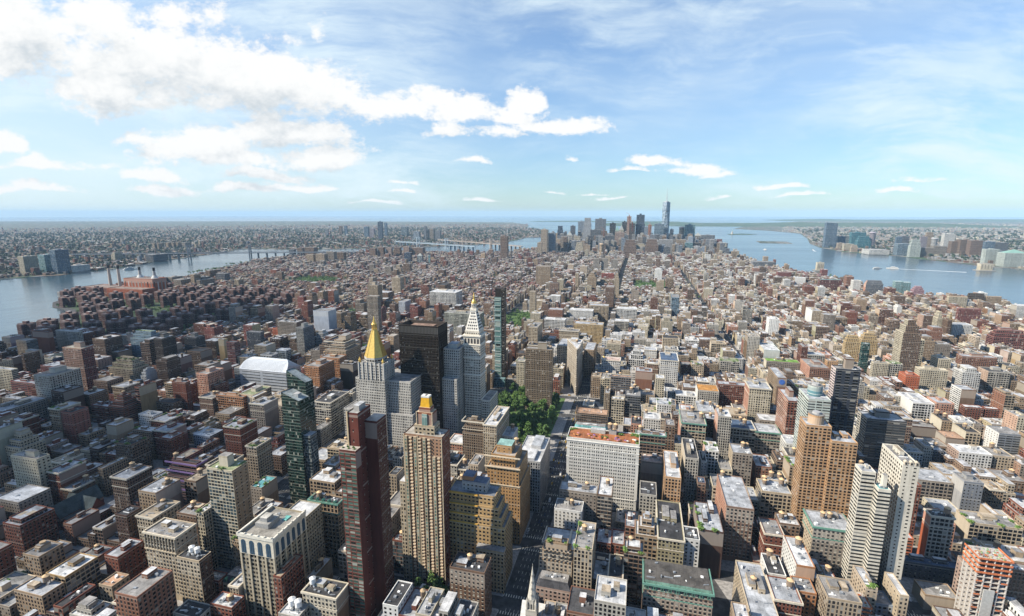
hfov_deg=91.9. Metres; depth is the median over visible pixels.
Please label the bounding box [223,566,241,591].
mansard building
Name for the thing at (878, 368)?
apartment house
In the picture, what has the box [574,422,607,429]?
mansard building
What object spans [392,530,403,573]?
brick building
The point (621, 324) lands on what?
loft building
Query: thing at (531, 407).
tree
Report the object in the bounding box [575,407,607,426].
scaffold building
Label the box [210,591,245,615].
brick building
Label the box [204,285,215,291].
estate block
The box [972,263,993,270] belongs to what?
vent building
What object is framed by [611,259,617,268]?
apartment tower
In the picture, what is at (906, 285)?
apartment tower
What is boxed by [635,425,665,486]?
ornate building
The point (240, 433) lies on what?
highrise block
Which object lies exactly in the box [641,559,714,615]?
ornate building
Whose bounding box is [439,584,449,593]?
tree
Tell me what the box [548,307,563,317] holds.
loft building
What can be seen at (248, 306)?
estate block
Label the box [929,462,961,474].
midrise block
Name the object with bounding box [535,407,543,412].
tree
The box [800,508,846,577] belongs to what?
loft building
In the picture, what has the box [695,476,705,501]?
loft building
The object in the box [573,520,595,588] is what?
office tower
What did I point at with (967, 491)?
loft building
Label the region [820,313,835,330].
apartment tower
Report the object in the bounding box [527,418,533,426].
tree
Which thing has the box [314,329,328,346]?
loft building
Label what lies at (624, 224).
skyscraper
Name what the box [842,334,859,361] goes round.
apartment tower
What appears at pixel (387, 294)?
apartment house
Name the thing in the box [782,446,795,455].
midrise block
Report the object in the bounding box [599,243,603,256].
skyscraper
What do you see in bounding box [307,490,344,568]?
ornate building
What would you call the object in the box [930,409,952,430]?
loft building
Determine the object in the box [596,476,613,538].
loft building
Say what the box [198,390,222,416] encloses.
midrise block
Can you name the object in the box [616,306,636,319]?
loft building
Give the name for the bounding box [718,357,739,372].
loft building
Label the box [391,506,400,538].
highrise block
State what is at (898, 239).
shore tower
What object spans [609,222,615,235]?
skyscraper
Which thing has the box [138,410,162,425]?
loft building
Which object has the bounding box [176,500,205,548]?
loft building
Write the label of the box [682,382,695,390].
midrise block
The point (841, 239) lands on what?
shore tower
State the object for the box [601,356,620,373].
loft building
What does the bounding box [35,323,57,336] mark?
estate block
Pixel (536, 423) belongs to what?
tree
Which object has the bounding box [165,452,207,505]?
office building
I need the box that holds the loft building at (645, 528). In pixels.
[634,511,656,562]
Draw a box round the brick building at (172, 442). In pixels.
[159,430,186,466]
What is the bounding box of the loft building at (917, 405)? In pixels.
[897,392,934,421]
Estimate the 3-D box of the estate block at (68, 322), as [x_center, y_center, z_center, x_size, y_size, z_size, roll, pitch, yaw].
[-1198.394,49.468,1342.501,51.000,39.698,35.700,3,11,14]
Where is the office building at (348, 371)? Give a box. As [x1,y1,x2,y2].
[340,360,357,388]
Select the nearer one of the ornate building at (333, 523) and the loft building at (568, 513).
the ornate building at (333, 523)
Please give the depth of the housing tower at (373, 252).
3602.18 m
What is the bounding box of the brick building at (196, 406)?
[193,403,200,410]
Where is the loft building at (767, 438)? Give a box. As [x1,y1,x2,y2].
[753,422,781,455]
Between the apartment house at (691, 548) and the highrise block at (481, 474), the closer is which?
the apartment house at (691, 548)
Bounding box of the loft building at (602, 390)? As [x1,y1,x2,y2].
[600,377,604,403]
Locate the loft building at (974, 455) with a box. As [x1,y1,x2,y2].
[946,443,992,467]
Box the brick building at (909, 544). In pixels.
[905,534,913,554]
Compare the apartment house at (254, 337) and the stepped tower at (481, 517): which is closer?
the stepped tower at (481, 517)
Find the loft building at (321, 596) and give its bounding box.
[300,576,350,615]
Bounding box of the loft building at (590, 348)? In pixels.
[583,342,596,377]
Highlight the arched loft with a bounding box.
[236,500,324,615]
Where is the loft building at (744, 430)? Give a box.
[730,416,755,453]
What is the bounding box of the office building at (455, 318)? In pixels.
[444,310,483,333]
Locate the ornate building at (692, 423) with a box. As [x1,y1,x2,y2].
[678,406,706,452]
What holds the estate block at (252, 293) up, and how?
on the ground at (520, 590)
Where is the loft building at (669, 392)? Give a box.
[665,387,676,398]
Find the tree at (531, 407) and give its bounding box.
[527,402,534,414]
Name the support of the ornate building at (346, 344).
on the ground at (520, 590)
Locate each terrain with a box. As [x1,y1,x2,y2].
[0,221,548,279]
[735,221,1023,269]
[757,241,791,243]
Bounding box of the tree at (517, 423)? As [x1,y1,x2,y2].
[515,421,521,431]
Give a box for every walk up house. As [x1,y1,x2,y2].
[83,543,113,562]
[100,563,107,580]
[105,531,119,547]
[595,551,608,560]
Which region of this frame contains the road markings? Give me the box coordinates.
[60,329,920,615]
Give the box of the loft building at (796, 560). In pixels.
[780,535,814,583]
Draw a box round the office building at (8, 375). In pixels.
[0,366,19,391]
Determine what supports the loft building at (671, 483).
on the ground at (520, 590)
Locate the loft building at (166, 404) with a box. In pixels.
[156,397,184,413]
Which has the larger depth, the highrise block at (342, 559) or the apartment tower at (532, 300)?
the apartment tower at (532, 300)
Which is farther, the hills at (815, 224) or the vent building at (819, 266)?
the hills at (815, 224)
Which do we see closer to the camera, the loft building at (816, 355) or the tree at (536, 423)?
the tree at (536, 423)
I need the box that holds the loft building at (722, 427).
[713,407,731,459]
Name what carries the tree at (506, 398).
on the ground at (520, 590)
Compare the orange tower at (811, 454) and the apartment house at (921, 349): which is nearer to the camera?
the orange tower at (811, 454)
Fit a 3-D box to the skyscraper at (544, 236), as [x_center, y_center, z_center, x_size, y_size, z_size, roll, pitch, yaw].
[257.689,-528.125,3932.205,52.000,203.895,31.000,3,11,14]
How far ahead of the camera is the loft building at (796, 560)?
401.60 m
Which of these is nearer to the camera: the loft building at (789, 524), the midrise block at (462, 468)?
the loft building at (789, 524)
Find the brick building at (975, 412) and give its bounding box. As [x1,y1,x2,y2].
[959,404,983,419]
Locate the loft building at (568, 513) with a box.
[554,497,583,529]
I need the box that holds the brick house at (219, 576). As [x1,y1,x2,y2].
[214,570,227,595]
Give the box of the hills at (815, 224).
[606,222,1023,227]
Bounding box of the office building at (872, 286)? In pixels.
[863,280,882,293]
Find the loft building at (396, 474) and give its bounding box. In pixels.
[389,466,403,497]
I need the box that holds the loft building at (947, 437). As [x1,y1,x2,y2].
[935,430,964,444]
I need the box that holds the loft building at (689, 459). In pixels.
[680,437,698,511]
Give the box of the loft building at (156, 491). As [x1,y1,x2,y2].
[138,476,183,510]
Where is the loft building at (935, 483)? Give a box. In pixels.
[917,468,953,503]
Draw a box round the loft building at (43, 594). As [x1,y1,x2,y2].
[14,573,65,615]
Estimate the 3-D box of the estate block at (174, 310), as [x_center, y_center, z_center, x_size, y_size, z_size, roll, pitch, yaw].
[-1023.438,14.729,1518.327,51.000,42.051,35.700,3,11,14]
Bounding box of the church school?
[215,406,244,427]
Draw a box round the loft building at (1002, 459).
[980,442,1014,469]
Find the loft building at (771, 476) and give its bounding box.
[761,470,787,485]
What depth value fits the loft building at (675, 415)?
673.31 m
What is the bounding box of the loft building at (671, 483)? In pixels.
[660,450,680,502]
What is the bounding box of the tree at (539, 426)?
[534,423,541,434]
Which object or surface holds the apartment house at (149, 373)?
on the ground at (520, 590)
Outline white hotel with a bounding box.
[566,422,639,510]
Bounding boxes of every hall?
[234,356,300,391]
[759,343,779,357]
[763,357,799,370]
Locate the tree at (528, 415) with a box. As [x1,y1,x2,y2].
[525,411,533,420]
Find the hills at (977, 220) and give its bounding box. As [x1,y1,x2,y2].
[773,219,1023,221]
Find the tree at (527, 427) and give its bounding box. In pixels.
[523,421,532,432]
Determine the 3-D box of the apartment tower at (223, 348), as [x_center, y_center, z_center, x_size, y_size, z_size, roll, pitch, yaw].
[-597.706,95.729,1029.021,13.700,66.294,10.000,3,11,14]
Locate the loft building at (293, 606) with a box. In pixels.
[278,596,309,615]
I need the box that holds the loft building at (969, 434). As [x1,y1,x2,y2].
[951,423,980,445]
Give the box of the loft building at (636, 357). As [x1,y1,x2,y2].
[628,347,644,366]
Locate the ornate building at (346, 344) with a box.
[324,333,360,360]
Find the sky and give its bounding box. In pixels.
[0,0,1023,216]
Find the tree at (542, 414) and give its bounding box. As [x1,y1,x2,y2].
[537,411,547,420]
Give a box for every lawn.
[59,296,215,331]
[301,277,655,444]
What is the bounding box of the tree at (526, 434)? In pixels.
[521,432,530,439]
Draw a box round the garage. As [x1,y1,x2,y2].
[902,553,955,583]
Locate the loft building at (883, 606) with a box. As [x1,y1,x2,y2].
[874,590,892,615]
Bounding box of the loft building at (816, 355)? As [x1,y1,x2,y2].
[807,352,824,362]
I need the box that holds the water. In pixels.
[0,216,1023,340]
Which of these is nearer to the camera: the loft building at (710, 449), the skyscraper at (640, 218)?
the loft building at (710, 449)
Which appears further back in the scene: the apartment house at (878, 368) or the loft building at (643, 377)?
the apartment house at (878, 368)
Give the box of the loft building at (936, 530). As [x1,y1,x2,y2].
[916,506,955,559]
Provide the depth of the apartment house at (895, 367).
923.15 m
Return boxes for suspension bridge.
[69,244,354,259]
[394,237,475,250]
[439,237,522,249]
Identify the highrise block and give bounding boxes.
[3,412,41,433]
[47,401,80,437]
[50,384,85,406]
[109,461,152,511]
[114,566,177,615]
[135,498,180,564]
[184,466,209,504]
[187,347,212,368]
[194,360,220,377]
[195,501,218,570]
[205,453,243,465]
[218,360,232,380]
[223,417,257,457]
[245,436,274,488]
[249,396,279,428]
[254,341,275,356]
[273,553,304,615]
[313,385,316,399]
[322,454,339,469]
[327,439,347,458]
[335,486,341,496]
[338,542,349,598]
[346,331,361,346]
[348,387,356,403]
[383,580,412,615]
[387,357,399,367]
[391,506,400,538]
[393,447,404,474]
[450,453,464,479]
[468,453,484,472]
[477,471,486,476]
[492,348,508,369]
[502,423,517,439]
[516,350,525,359]
[516,356,524,390]
[527,341,537,346]
[594,574,626,615]
[602,336,615,347]
[603,373,612,408]
[606,339,620,356]
[631,416,641,432]
[646,359,658,379]
[656,397,671,412]
[662,333,678,351]
[664,345,678,354]
[678,351,688,371]
[679,404,691,409]
[695,374,709,383]
[698,450,706,476]
[728,378,745,381]
[735,373,745,378]
[745,375,767,382]
[782,455,794,490]
[794,384,807,394]
[814,574,862,615]
[852,420,856,437]
[873,468,921,536]
[883,408,913,443]
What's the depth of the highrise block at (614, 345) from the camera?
1047.68 m
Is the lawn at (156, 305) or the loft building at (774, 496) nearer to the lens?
the loft building at (774, 496)
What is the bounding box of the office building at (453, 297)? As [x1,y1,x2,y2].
[429,289,462,306]
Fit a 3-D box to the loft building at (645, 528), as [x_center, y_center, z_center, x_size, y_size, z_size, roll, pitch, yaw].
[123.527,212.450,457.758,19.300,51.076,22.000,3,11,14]
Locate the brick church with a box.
[51,484,114,530]
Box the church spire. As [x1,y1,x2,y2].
[520,563,548,615]
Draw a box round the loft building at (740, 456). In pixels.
[728,441,752,485]
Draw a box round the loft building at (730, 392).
[716,380,744,407]
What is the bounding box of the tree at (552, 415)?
[548,410,557,423]
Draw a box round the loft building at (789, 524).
[774,511,799,536]
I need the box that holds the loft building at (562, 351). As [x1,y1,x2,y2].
[557,338,566,379]
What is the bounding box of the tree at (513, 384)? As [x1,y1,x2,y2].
[509,382,516,390]
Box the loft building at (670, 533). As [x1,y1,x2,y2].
[655,500,684,564]
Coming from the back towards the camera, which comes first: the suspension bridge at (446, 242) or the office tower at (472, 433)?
the suspension bridge at (446, 242)
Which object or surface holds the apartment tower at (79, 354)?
on the ground at (520, 590)
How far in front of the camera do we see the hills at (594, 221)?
19696.83 m
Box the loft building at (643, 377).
[635,366,652,389]
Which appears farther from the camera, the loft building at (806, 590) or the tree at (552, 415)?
the tree at (552, 415)
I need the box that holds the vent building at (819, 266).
[812,262,823,270]
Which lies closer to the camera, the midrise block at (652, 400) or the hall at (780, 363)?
the midrise block at (652, 400)
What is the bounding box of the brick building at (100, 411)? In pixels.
[91,401,110,422]
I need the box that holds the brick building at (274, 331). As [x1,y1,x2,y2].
[272,327,277,335]
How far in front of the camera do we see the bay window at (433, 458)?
419.74 m
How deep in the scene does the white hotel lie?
538.46 m
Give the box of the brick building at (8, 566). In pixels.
[0,541,16,578]
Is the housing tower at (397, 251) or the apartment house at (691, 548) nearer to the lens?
the apartment house at (691, 548)
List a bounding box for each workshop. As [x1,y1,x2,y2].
[99,571,129,601]
[173,599,210,615]
[912,579,958,609]
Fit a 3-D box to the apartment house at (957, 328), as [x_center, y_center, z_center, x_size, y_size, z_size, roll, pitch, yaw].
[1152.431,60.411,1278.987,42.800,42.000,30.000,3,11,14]
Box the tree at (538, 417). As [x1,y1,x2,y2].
[534,414,542,422]
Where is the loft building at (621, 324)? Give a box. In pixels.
[614,319,628,331]
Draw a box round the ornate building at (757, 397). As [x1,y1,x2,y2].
[743,377,771,421]
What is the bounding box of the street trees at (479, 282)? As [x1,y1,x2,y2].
[91,259,982,426]
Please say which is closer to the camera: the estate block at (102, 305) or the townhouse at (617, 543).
the townhouse at (617, 543)
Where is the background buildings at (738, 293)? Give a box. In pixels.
[0,231,1023,615]
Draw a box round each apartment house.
[0,395,50,421]
[2,395,26,402]
[2,504,59,556]
[4,427,47,467]
[10,379,34,395]
[22,540,65,576]
[25,349,43,364]
[60,406,90,444]
[98,456,128,496]
[106,417,133,439]
[109,390,138,421]
[114,434,153,468]
[115,505,141,543]
[132,425,156,459]
[140,367,157,382]
[172,377,193,410]
[196,366,224,395]
[237,353,257,364]
[246,330,264,349]
[260,352,278,358]
[276,348,291,359]
[320,353,346,377]
[382,290,393,297]
[539,534,573,578]
[605,285,614,306]
[679,361,690,374]
[683,525,699,566]
[799,358,829,379]
[869,360,889,376]
[885,360,902,376]
[898,370,919,390]
[914,365,947,393]
[917,338,924,365]
[949,384,976,412]
[950,322,972,337]
[955,308,980,323]
[955,353,997,370]
[982,425,1020,454]
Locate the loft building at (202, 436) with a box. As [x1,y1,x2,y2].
[193,428,224,448]
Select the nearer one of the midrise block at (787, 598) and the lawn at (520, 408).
the midrise block at (787, 598)
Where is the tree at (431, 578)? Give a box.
[426,571,436,583]
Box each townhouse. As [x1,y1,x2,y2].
[596,527,611,553]
[611,529,624,554]
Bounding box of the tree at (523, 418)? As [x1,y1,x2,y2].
[518,414,527,423]
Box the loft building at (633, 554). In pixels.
[623,535,644,605]
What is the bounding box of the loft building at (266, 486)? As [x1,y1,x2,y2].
[250,475,278,505]
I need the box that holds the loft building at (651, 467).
[639,453,662,499]
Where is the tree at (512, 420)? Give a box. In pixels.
[509,418,516,426]
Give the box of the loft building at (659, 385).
[654,374,664,397]
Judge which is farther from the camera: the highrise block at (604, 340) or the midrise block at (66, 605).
the highrise block at (604, 340)
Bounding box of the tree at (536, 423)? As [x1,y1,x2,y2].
[532,418,537,429]
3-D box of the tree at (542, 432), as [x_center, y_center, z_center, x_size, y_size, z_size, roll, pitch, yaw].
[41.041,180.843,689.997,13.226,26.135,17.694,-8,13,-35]
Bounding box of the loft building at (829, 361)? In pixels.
[824,357,838,369]
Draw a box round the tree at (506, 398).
[502,394,510,404]
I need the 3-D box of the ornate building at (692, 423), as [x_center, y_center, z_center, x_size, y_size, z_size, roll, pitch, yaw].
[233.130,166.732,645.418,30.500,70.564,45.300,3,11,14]
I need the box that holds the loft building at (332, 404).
[314,390,348,437]
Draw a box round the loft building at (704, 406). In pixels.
[694,400,714,413]
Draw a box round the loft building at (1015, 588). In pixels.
[1001,562,1023,606]
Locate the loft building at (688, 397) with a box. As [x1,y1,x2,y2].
[675,390,695,405]
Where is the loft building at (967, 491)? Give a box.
[950,471,983,511]
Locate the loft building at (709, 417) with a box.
[704,412,714,438]
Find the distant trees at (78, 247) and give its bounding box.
[0,227,1023,275]
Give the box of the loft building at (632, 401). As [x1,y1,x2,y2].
[624,386,640,417]
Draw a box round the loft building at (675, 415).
[672,410,678,433]
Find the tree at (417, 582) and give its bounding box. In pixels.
[414,577,423,586]
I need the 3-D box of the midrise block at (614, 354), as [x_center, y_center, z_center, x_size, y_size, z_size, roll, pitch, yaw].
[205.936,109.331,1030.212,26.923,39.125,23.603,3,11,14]
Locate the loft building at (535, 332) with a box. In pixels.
[528,322,542,342]
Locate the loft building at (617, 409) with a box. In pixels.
[611,396,623,424]
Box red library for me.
[601,273,613,278]
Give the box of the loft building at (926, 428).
[910,419,936,437]
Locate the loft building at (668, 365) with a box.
[658,352,678,387]
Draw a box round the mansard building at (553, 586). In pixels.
[536,570,572,603]
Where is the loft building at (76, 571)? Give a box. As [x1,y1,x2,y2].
[46,552,101,594]
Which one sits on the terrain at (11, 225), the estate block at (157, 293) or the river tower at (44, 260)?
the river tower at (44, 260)
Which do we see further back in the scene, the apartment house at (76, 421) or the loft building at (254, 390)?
the loft building at (254, 390)
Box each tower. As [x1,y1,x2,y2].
[10,449,51,487]
[16,338,38,354]
[17,255,38,274]
[32,330,55,353]
[33,365,83,406]
[37,253,52,272]
[49,248,70,273]
[55,329,83,350]
[62,341,97,390]
[71,264,90,271]
[92,334,122,360]
[108,355,148,381]
[111,252,123,259]
[130,329,159,357]
[154,332,176,358]
[167,275,181,282]
[173,278,190,285]
[181,242,191,247]
[184,332,205,353]
[190,273,200,282]
[195,278,214,284]
[205,269,217,276]
[206,452,253,569]
[216,272,229,279]
[218,338,227,359]
[226,340,240,364]
[276,271,284,279]
[281,368,319,503]
[296,322,314,355]
[297,247,304,253]
[304,247,317,255]
[304,358,334,392]
[307,254,315,261]
[313,308,336,330]
[315,253,327,261]
[326,251,336,259]
[337,252,346,259]
[339,226,342,234]
[339,401,394,615]
[344,225,347,234]
[344,316,421,447]
[364,226,369,236]
[366,295,381,330]
[367,281,382,300]
[369,228,375,237]
[369,248,377,255]
[369,264,375,270]
[369,277,376,283]
[378,221,383,238]
[378,247,384,255]
[384,222,387,235]
[385,266,392,273]
[386,247,392,255]
[391,275,403,293]
[394,247,401,255]
[398,299,410,312]
[399,320,447,427]
[400,394,450,586]
[401,226,408,235]
[403,246,410,254]
[403,263,411,272]
[404,252,411,261]
[412,247,425,254]
[413,231,420,239]
[417,253,423,262]
[424,226,426,238]
[427,229,434,239]
[435,230,440,239]
[437,283,450,288]
[442,341,464,437]
[449,469,512,593]
[461,415,487,458]
[462,293,497,422]
[482,406,509,472]
[484,437,529,544]
[494,287,505,387]
[506,362,507,377]
[525,342,553,410]
[529,291,535,312]
[536,265,551,285]
[550,294,560,307]
[566,337,583,394]
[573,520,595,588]
[587,271,597,287]
[593,258,599,269]
[601,258,607,269]
[610,374,631,411]
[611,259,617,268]
[614,273,618,296]
[670,294,678,318]
[775,386,797,434]
[790,410,831,527]
[792,382,830,447]
[805,307,821,322]
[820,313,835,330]
[821,430,857,518]
[822,222,837,247]
[828,357,860,435]
[835,236,845,246]
[836,242,844,247]
[839,463,875,580]
[842,243,853,250]
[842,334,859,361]
[849,232,865,243]
[849,245,857,251]
[854,236,870,248]
[854,408,906,467]
[858,330,877,357]
[858,342,869,372]
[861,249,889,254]
[862,473,890,583]
[869,232,876,245]
[877,443,919,589]
[891,318,921,371]
[892,243,908,255]
[892,281,902,292]
[895,236,901,242]
[900,236,909,242]
[902,282,910,293]
[906,240,920,256]
[910,286,923,294]
[919,236,927,246]
[920,247,934,256]
[924,232,933,246]
[930,246,946,255]
[931,238,938,245]
[932,310,942,326]
[940,233,955,247]
[946,312,952,333]
[947,241,957,253]
[956,239,972,254]
[965,240,982,255]
[980,248,999,263]
[981,241,995,251]
[994,242,1008,250]
[995,249,1023,266]
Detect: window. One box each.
[173,573,181,594]
[241,539,246,552]
[249,541,254,554]
[257,542,262,555]
[265,544,271,557]
[275,542,279,556]
[281,537,284,550]
[286,532,289,545]
[292,527,295,540]
[297,523,300,535]
[302,518,305,530]
[404,435,412,581]
[413,436,421,580]
[422,413,427,425]
[422,437,430,584]
[432,457,438,577]
[569,454,634,509]
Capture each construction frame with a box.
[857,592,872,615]
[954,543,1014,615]
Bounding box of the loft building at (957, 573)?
[951,550,967,595]
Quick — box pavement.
[0,304,1006,615]
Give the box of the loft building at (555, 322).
[544,317,565,328]
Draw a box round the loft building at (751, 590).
[732,560,778,615]
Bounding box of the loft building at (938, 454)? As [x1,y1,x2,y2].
[927,441,943,462]
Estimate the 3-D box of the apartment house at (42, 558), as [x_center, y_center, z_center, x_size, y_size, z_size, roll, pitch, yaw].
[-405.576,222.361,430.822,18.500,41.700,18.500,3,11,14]
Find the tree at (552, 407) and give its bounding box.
[547,405,555,413]
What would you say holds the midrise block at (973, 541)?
on the ground at (520, 590)
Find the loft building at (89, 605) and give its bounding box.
[69,595,114,615]
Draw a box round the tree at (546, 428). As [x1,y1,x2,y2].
[542,424,550,434]
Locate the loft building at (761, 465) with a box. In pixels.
[750,454,771,489]
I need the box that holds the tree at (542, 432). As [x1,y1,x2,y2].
[538,429,546,436]
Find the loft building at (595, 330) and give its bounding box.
[574,321,603,344]
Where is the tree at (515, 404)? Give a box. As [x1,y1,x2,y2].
[511,399,518,411]
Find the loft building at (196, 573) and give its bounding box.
[176,545,216,603]
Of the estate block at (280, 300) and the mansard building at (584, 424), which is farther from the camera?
the estate block at (280, 300)
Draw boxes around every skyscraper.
[500,235,508,258]
[541,229,547,252]
[548,232,555,251]
[557,226,562,234]
[566,232,572,240]
[570,225,575,234]
[578,220,584,236]
[583,218,591,238]
[590,229,600,250]
[595,218,605,230]
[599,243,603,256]
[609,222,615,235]
[615,231,624,244]
[622,221,626,230]
[623,240,635,257]
[626,212,630,233]
[629,221,634,239]
[635,223,644,238]
[636,214,644,223]
[644,226,647,235]
[645,239,657,252]
[648,224,651,236]
[654,223,663,238]
[659,239,672,254]
[662,187,669,238]
[663,246,669,254]
[677,239,685,243]
[679,227,684,234]
[684,224,694,238]
[684,242,692,249]
[693,242,700,246]
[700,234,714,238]
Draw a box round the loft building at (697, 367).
[690,360,703,376]
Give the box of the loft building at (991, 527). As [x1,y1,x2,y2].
[954,509,1022,545]
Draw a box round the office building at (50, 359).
[44,356,62,363]
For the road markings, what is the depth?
482.18 m
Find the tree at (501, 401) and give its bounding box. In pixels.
[498,397,503,405]
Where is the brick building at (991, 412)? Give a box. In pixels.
[982,406,999,417]
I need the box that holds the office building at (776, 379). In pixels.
[767,366,786,404]
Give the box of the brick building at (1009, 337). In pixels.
[985,327,1023,350]
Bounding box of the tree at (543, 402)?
[540,398,546,408]
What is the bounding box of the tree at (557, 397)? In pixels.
[553,393,560,407]
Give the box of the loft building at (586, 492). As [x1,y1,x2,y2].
[559,480,597,522]
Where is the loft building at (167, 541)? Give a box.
[142,517,198,600]
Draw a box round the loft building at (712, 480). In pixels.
[709,473,716,502]
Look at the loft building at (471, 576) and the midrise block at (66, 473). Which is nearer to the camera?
the loft building at (471, 576)
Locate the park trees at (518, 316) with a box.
[56,261,839,346]
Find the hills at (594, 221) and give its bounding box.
[530,221,678,221]
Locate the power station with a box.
[57,265,167,298]
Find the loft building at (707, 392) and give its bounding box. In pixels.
[695,383,718,403]
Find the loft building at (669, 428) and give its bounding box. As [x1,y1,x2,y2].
[664,418,674,450]
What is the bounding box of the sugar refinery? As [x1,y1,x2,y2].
[145,248,167,261]
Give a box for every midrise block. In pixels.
[0,484,52,519]
[46,459,87,504]
[51,449,83,467]
[53,583,97,615]
[60,474,95,499]
[63,508,100,545]
[84,386,108,417]
[93,373,123,400]
[93,515,117,544]
[104,538,147,579]
[111,379,139,398]
[111,599,117,615]
[149,412,183,426]
[152,421,188,459]
[152,468,165,475]
[153,468,169,480]
[172,448,201,458]
[192,454,212,466]
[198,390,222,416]
[228,573,246,615]
[231,535,240,566]
[252,496,273,517]
[255,501,283,516]
[258,426,271,437]
[272,445,287,476]
[278,398,283,424]
[306,556,332,584]
[317,418,332,447]
[318,447,327,469]
[388,449,396,472]
[390,491,401,529]
[450,433,462,453]
[457,458,470,475]
[510,362,515,374]
[542,526,572,543]
[569,529,576,549]
[582,399,594,407]
[590,371,601,397]
[592,558,608,589]
[607,554,623,578]
[612,350,617,356]
[615,390,624,416]
[623,417,643,432]
[624,511,634,539]
[632,384,638,390]
[638,480,656,521]
[639,389,654,403]
[641,403,656,418]
[643,409,660,429]
[644,346,656,358]
[649,397,655,404]
[660,411,671,429]
[674,434,680,465]
[675,401,684,410]
[680,472,683,511]
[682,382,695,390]
[687,501,693,526]
[703,475,710,501]
[709,340,725,357]
[717,459,732,474]
[723,407,746,419]
[731,400,745,411]
[746,486,758,518]
[751,515,757,545]
[755,413,775,423]
[756,517,783,559]
[760,548,785,577]
[765,454,775,469]
[765,575,803,615]
[769,403,776,414]
[771,449,783,470]
[772,470,785,477]
[779,434,793,450]
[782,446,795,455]
[788,379,805,388]
[811,557,824,588]
[819,563,834,576]
[822,384,828,392]
[850,565,878,615]
[882,572,908,615]
[903,443,924,467]
[913,437,933,467]
[921,497,957,516]
[927,396,954,417]
[927,507,955,549]
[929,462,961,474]
[961,537,984,553]
[971,467,995,481]
[979,479,1004,509]
[979,540,1007,555]
[987,468,1023,492]
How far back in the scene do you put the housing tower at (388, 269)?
2569.41 m
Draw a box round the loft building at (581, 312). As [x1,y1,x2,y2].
[569,308,593,318]
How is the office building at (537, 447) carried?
on the ground at (520, 590)
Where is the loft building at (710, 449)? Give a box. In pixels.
[703,440,718,478]
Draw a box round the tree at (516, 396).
[510,392,518,401]
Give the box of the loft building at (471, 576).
[450,551,491,615]
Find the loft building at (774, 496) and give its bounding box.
[755,475,791,518]
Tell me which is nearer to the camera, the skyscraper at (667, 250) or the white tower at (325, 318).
the white tower at (325, 318)
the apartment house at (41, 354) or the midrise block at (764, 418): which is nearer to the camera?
the midrise block at (764, 418)
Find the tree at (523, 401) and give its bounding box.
[521,395,528,409]
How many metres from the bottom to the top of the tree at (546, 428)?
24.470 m
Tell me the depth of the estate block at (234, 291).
1829.98 m
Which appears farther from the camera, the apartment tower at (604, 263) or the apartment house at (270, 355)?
the apartment tower at (604, 263)
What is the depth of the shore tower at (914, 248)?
3680.25 m
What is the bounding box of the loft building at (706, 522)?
[692,500,723,578]
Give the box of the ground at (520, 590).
[0,254,957,615]
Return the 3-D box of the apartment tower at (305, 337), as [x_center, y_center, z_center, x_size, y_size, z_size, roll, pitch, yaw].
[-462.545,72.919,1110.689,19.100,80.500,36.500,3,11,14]
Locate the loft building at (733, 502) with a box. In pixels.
[715,470,753,561]
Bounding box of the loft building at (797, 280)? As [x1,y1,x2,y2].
[793,277,805,283]
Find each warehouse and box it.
[216,392,248,417]
[751,261,774,266]
[776,271,790,276]
[817,279,841,291]
[946,296,967,307]
[966,293,984,300]
[985,296,1001,304]
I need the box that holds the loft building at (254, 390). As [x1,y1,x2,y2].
[240,385,271,417]
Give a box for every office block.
[537,242,541,253]
[575,242,582,251]
[583,244,589,254]
[605,235,614,251]
[636,243,644,248]
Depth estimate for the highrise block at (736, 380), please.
824.86 m
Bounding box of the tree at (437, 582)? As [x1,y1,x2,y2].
[432,577,442,587]
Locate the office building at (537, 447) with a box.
[522,435,549,512]
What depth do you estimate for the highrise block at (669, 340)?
1063.55 m
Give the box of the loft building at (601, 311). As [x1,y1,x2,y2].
[589,303,608,324]
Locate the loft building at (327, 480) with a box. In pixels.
[309,467,341,494]
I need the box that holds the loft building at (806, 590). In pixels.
[790,575,816,615]
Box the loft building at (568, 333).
[559,328,579,340]
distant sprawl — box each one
[0,223,540,277]
[782,221,1023,267]
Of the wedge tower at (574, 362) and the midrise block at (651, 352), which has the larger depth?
the midrise block at (651, 352)
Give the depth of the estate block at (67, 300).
1720.95 m
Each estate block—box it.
[16,321,36,337]
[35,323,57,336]
[36,317,59,328]
[58,295,75,307]
[59,289,73,296]
[59,311,79,323]
[59,319,79,328]
[63,326,80,329]
[71,286,85,297]
[76,290,90,301]
[78,300,92,311]
[79,293,92,301]
[79,304,96,313]
[81,311,98,325]
[82,319,102,327]
[82,326,105,336]
[88,291,102,296]
[90,286,104,296]
[91,296,107,305]
[95,302,111,310]
[97,309,114,320]
[101,311,118,328]
[105,318,125,333]
[105,332,123,334]
[108,291,123,299]
[109,298,124,309]
[115,307,133,318]
[120,316,136,331]
[124,291,138,304]
[127,297,141,310]
[128,323,147,331]
[135,308,152,322]
[140,292,153,306]
[142,315,160,324]
[147,322,166,330]
[154,290,165,302]
[157,310,171,323]
[159,293,172,307]
[163,288,177,292]
[165,316,183,331]
[167,290,181,303]
[169,306,186,315]
[176,295,188,306]
[176,310,194,326]
[179,285,191,295]
[184,300,198,311]
[186,291,199,300]
[188,285,198,291]
[190,306,204,321]
[196,288,208,295]
[196,296,209,306]
[197,314,215,321]
[200,300,215,314]
[201,292,216,301]
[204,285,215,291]
[212,290,223,297]
[212,298,228,308]
[215,306,229,320]
[218,286,230,292]
[219,302,232,307]
[220,293,233,302]
[227,287,241,296]
[230,295,247,305]
[236,285,247,295]
[242,303,256,315]
[244,289,256,299]
[244,294,252,302]
[251,298,264,306]
[253,285,266,295]
[255,295,270,304]
[265,291,278,302]
[267,288,280,296]
[273,297,286,304]
[280,291,294,303]
[286,288,296,292]
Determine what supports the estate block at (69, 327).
on the ground at (520, 590)

